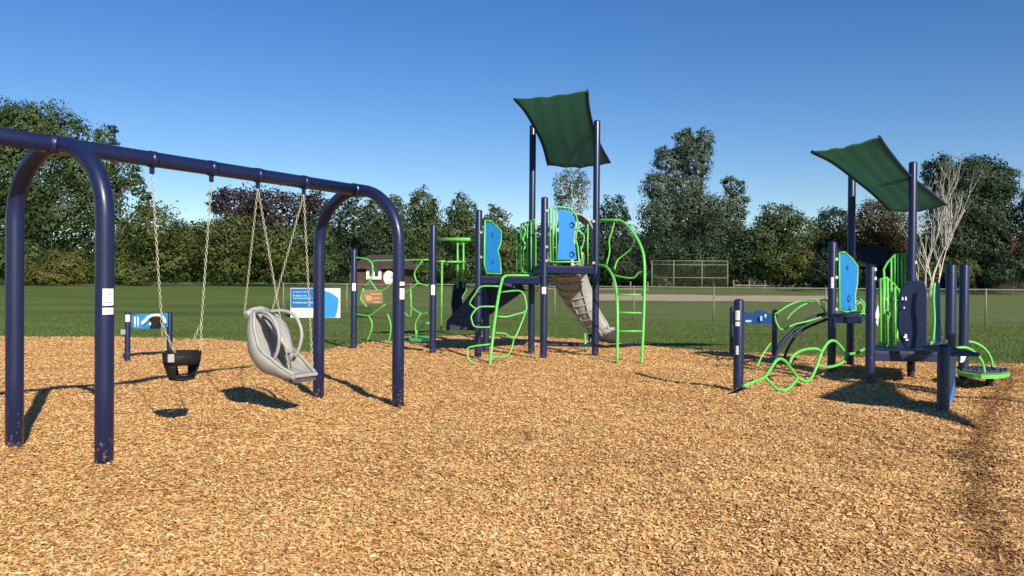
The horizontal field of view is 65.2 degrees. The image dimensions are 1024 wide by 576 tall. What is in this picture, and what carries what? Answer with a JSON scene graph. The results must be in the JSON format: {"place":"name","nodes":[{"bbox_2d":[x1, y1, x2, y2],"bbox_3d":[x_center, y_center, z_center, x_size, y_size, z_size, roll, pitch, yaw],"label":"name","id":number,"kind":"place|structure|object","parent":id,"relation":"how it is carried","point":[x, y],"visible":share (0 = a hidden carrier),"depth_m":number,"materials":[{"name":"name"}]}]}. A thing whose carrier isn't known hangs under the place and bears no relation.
{"place":"outdoors","nodes":[
{"label":"outdoors","id":0,"kind":"place"},
{"bbox_2d":[0,335,1023,575],"bbox_3d":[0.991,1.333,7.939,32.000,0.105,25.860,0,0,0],"label":"wood chip ground","id":1,"kind":"structure","parent":0,"point":[503,418],"depth_m":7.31,"materials":[{"name":"beige wood"}]},
{"bbox_2d":[121,311,172,361],"bbox_3d":[-6.269,0.952,13.829,0.248,1.124,1.145,0,0,13],"label":"play station","id":2,"kind":"object","parent":1,"relation":"on","point":[145,321],"visible":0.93,"depth_m":13.77,"materials":[{"name":"blue paint"}]},
{"bbox_2d":[0,127,404,464],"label":"swing set","id":3,"kind":"object","parent":1,"relation":"on","point":[88,156],"visible":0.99,"depth_m":6.41,"materials":[{"name":"blue paint"}]},
{"bbox_2d":[151,174,211,380],"bbox_3d":[-2.948,-0.076,7.154,0.563,1.825,0.302,0,0,-33],"label":"bucket swing","id":4,"kind":"object","parent":3,"relation":"hanging from","point":[173,359],"visible":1,"depth_m":7.05,"materials":[{"name":"black rubber"}]},
{"bbox_2d":[243,188,317,382],"bbox_3d":[-2.346,-0.028,8.160,0.758,1.927,0.603,0,0,0],"label":"accessible swing","id":5,"kind":"object","parent":3,"relation":"hanging from","point":[272,350],"visible":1,"depth_m":8.09,"materials":[{"name":"grey plastic"}]},
{"bbox_2d":[350,89,645,363],"bbox_3d":[-0.479,-0.930,15.637,5.631,4.944,4.136,0,0,0],"label":"play structure","id":6,"kind":"object","parent":1,"relation":"on","point":[565,128],"visible":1,"depth_m":15.15,"materials":[{"name":"blue paint"}]},
{"bbox_2d":[729,307,777,355],"bbox_3d":[4.627,0.975,15.375,0.888,1.209,0.268,1,0,22],"label":"play station","id":7,"kind":"object","parent":1,"relation":"on","point":[760,317],"visible":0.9,"depth_m":15.35,"materials":[{"name":"blue paint"}]},
{"bbox_2d":[733,135,1009,410],"bbox_3d":[5.335,-0.265,11.694,3.344,3.748,5.935,1,0,28],"label":"play structure","id":8,"kind":"object","parent":1,"relation":"on","point":[881,174],"visible":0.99,"depth_m":11.39,"materials":[{"name":"blue paint"}]},
{"bbox_2d":[0,281,1023,365],"bbox_3d":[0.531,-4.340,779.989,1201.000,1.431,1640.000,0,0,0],"label":"grass field","id":9,"kind":"structure","parent":0,"point":[180,299],"depth_m":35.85,"materials":[{"name":"green plant"}]},
{"bbox_2d":[0,237,56,283],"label":"bush","id":10,"kind":"object","parent":9,"relation":"on","point":[33,255],"visible":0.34,"depth_m":53.06,"materials":[{"name":"green plant"}]},
{"bbox_2d":[24,246,94,285],"bbox_3d":[-29.546,-1.350,52.367,3.708,2.825,4.682,1,1,43],"label":"bush","id":11,"kind":"object","parent":9,"relation":"on","point":[63,273],"visible":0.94,"depth_m":51.67,"materials":[{"name":"green plant"}]},
{"bbox_2d":[0,95,147,260],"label":"broadleaf tree","id":12,"kind":"object","parent":9,"relation":"on","point":[44,221],"visible":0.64,"depth_m":60.91,"materials":[{"name":"green plant"}]},
{"bbox_2d":[84,249,153,284],"bbox_3d":[-26.064,-1.270,52.819,4.538,2.646,2.870,0,0,0],"label":"bush","id":13,"kind":"object","parent":9,"relation":"on","point":[123,268],"visible":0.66,"depth_m":52.43,"materials":[{"name":"green plant"}]},
{"bbox_2d":[93,191,215,285],"bbox_3d":[-24.780,-3.406,56.241,7.240,6.909,6.654,0,1,-45],"label":"bushy tree","id":14,"kind":"object","parent":9,"relation":"on","point":[145,247],"visible":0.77,"depth_m":55.32,"materials":[{"name":"green plant"}]},
{"bbox_2d":[179,208,268,285],"bbox_3d":[-20.044,-2.737,55.649,6.718,5.613,4.527,0,0,0],"label":"bushy tree","id":15,"kind":"object","parent":9,"relation":"on","point":[222,267],"visible":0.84,"depth_m":54.94,"materials":[{"name":"green plant"}]},
{"bbox_2d":[204,182,340,284],"bbox_3d":[-19.144,-4.279,63.847,10.617,8.656,6.943,0,0,0],"label":"copper beech","id":16,"kind":"object","parent":9,"relation":"on","point":[243,207],"visible":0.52,"depth_m":62.91,"materials":[{"name":"purple plant"}]},
{"bbox_2d":[232,218,313,286],"bbox_3d":[-16.408,-2.311,55.031,6.312,4.860,5.265,1,1,41],"label":"tree","id":17,"kind":"object","parent":9,"relation":"on","point":[278,259],"visible":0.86,"depth_m":54.12,"materials":[{"name":"green plant"}]},
{"bbox_2d":[295,215,348,285],"bbox_3d":[-14.109,-2.616,57.860,4.183,5.454,3.580,1,1,40],"label":"bushy tree","id":18,"kind":"object","parent":9,"relation":"on","point":[329,263],"visible":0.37,"depth_m":57.64,"materials":[{"name":"green plant"}]},
{"bbox_2d":[325,197,392,285],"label":"broadleaf tree","id":19,"kind":"object","parent":9,"relation":"on","point":[345,237],"visible":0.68,"depth_m":65.45,"materials":[{"name":"green plant"}]},
{"bbox_2d":[349,255,417,286],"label":"brown house","id":20,"kind":"structure","parent":9,"relation":"on","point":[364,269],"depth_m":60.00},
{"bbox_2d":[366,269,381,278],"bbox_3d":[-10.349,-1.059,59.935,1.124,0.831,0.100,0,0,0],"label":"window","id":21,"kind":"structure","parent":20,"relation":"in","point":[377,272],"depth_m":59.89,"materials":[{"name":"white"}]},
{"bbox_2d":[383,271,392,283],"bbox_3d":[-8.911,-0.606,58.024,0.873,1.314,0.210,0,0,14],"label":"satellite dish","id":22,"kind":"object","parent":20,"relation":"attached to","point":[387,277],"visible":0.9,"depth_m":57.97,"materials":[{"name":"white"}]},
{"bbox_2d":[356,193,429,283],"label":"broadleaf tree","id":23,"kind":"object","parent":9,"relation":"on","point":[376,221],"visible":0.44,"depth_m":66.80,"materials":[{"name":"green plant"}]},
{"bbox_2d":[403,184,459,285],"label":"broadleaf tree","id":24,"kind":"object","parent":9,"relation":"on","point":[424,217],"visible":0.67,"depth_m":69.03,"materials":[{"name":"green plant"}]},
{"bbox_2d":[439,189,484,286],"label":"broadleaf tree","id":25,"kind":"object","parent":9,"relation":"on","point":[463,223],"visible":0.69,"depth_m":71.29,"materials":[{"name":"green plant"}]},
{"bbox_2d":[471,203,539,275],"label":"broadleaf tree","id":26,"kind":"object","parent":9,"relation":"on","point":[505,253],"visible":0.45,"depth_m":70.37,"materials":[{"name":"green plant"}]},
{"bbox_2d":[0,221,1023,287],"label":"distant wood","id":27,"kind":"object","parent":9,"relation":"on","point":[721,280],"visible":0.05,"depth_m":122.76,"materials":[{"name":"green plant"}]},
{"bbox_2d":[508,223,561,291],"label":"broadleaf tree","id":28,"kind":"object","parent":9,"relation":"on","point":[538,244],"visible":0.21,"depth_m":75.64,"materials":[{"name":"green plant"}]},
{"bbox_2d":[551,167,590,265],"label":"sparse tree","id":29,"kind":"object","parent":9,"relation":"on","point":[563,198],"visible":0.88,"depth_m":87.85,"materials":[{"name":"grey plant"}]},
{"bbox_2d":[548,282,648,290],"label":"rail fence","id":30,"kind":"object","parent":9,"relation":"on","point":[630,288],"visible":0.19,"depth_m":81.97,"materials":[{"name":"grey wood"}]},
{"bbox_2d":[557,194,642,287],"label":"broadleaf tree","id":31,"kind":"object","parent":9,"relation":"on","point":[615,246],"visible":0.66,"depth_m":91.22,"materials":[{"name":"green plant"}]},
{"bbox_2d":[282,282,1023,325],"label":"chain link fence","id":32,"kind":"object","parent":9,"relation":"on","point":[631,307],"visible":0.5,"depth_m":29.60,"materials":[{"name":"grey metal"}]},
{"bbox_2d":[290,288,340,317],"bbox_3d":[-7.420,0.564,30.195,1.879,1.115,0.049,0,0,0],"label":"banner sign","id":33,"kind":"object","parent":32,"relation":"attached to","point":[299,305],"visible":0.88,"depth_m":30.18,"materials":[{"name":"white"}]},
{"bbox_2d":[361,290,382,302],"bbox_3d":[-5.284,0.323,30.244,0.810,0.519,0.048,0,0,0],"label":"notice sign","id":34,"kind":"object","parent":32,"relation":"attached to","point":[371,296],"visible":0.97,"depth_m":30.24,"materials":[{"name":"orange"}]},
{"bbox_2d":[627,213,683,285],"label":"broadleaf tree","id":35,"kind":"object","parent":9,"relation":"on","point":[652,251],"visible":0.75,"depth_m":95.19,"materials":[{"name":"green plant"}]},
{"bbox_2d":[651,260,727,288],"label":"backstop","id":36,"kind":"object","parent":9,"relation":"on","point":[701,274],"visible":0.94,"depth_m":89.95},
{"bbox_2d":[633,126,750,286],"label":"tree","id":37,"kind":"object","parent":9,"relation":"on","point":[686,152],"visible":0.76,"depth_m":102.85,"materials":[{"name":"green plant"}]},
{"bbox_2d":[655,206,766,286],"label":"broadleaf tree","id":38,"kind":"object","parent":9,"relation":"on","point":[726,250],"visible":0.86,"depth_m":95.93,"materials":[{"name":"green plant"}]},
{"bbox_2d":[599,294,860,301],"bbox_3d":[16.254,0.755,63.506,24.118,0.250,17.000,0,0,0],"label":"sand infield","id":39,"kind":"object","parent":9,"relation":"on","point":[665,297],"visible":0.66,"depth_m":62.23,"materials":[{"name":"beige sand"}]},
{"bbox_2d":[737,202,828,287],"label":"broadleaf tree","id":40,"kind":"object","parent":9,"relation":"on","point":[777,235],"visible":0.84,"depth_m":93.95,"materials":[{"name":"green plant"}]},
{"bbox_2d":[771,247,818,289],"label":"bushy tree","id":41,"kind":"object","parent":9,"relation":"on","point":[802,263],"visible":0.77,"depth_m":91.30,"materials":[{"name":"green plant"}]},
{"bbox_2d":[802,249,827,291],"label":"bush","id":42,"kind":"object","parent":9,"relation":"on","point":[817,263],"visible":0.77,"depth_m":83.58,"materials":[{"name":"green plant"}]},
{"bbox_2d":[733,280,906,289],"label":"rail fence","id":43,"kind":"object","parent":9,"relation":"on","point":[780,285],"visible":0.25,"depth_m":92.97,"materials":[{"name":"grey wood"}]},
{"bbox_2d":[800,205,847,260],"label":"broadleaf tree","id":44,"kind":"object","parent":9,"relation":"on","point":[825,217],"visible":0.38,"depth_m":95.95,"materials":[{"name":"green plant"}]},
{"bbox_2d":[810,247,907,290],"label":"dark pavilion","id":45,"kind":"structure","parent":9,"relation":"on","point":[878,258],"depth_m":86.46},
{"bbox_2d":[833,197,922,258],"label":"autumn tree","id":46,"kind":"object","parent":9,"relation":"on","point":[889,227],"visible":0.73,"depth_m":92.11,"materials":[{"name":"brown plant"}]},
{"bbox_2d":[899,150,985,296],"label":"bare tree","id":47,"kind":"object","parent":9,"relation":"on","point":[947,214],"visible":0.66,"depth_m":71.67,"materials":[{"name":"grey plant"}]},
{"bbox_2d":[903,253,984,287],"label":"bush","id":48,"kind":"object","parent":9,"relation":"on","point":[977,269],"visible":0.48,"depth_m":75.74,"materials":[{"name":"green plant"}]},
{"bbox_2d":[917,151,1023,293],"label":"broadleaf tree","id":49,"kind":"object","parent":9,"relation":"on","point":[986,217],"visible":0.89,"depth_m":78.57,"materials":[{"name":"green plant"}]},
{"bbox_2d":[933,237,1023,292],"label":"brick house","id":50,"kind":"structure","parent":9,"relation":"on","point":[983,285],"depth_m":84.00,"materials":[{"name":"brown brick"}]},
{"bbox_2d":[979,251,1023,294],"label":"bush","id":51,"kind":"object","parent":9,"relation":"on","point":[1003,270],"visible":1,"depth_m":76.35,"materials":[{"name":"green plant"}]},
{"bbox_2d":[1002,188,1023,274],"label":"bushy tree","id":52,"kind":"object","parent":9,"relation":"on","point":[1020,247],"visible":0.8,"depth_m":78.23,"materials":[{"name":"green plant"}]},
{"bbox_2d":[0,0,1023,283],"label":"sky","id":53,"kind":"structure","parent":0,"point":[397,97],"materials":[{"name":"blue"}]}
]}

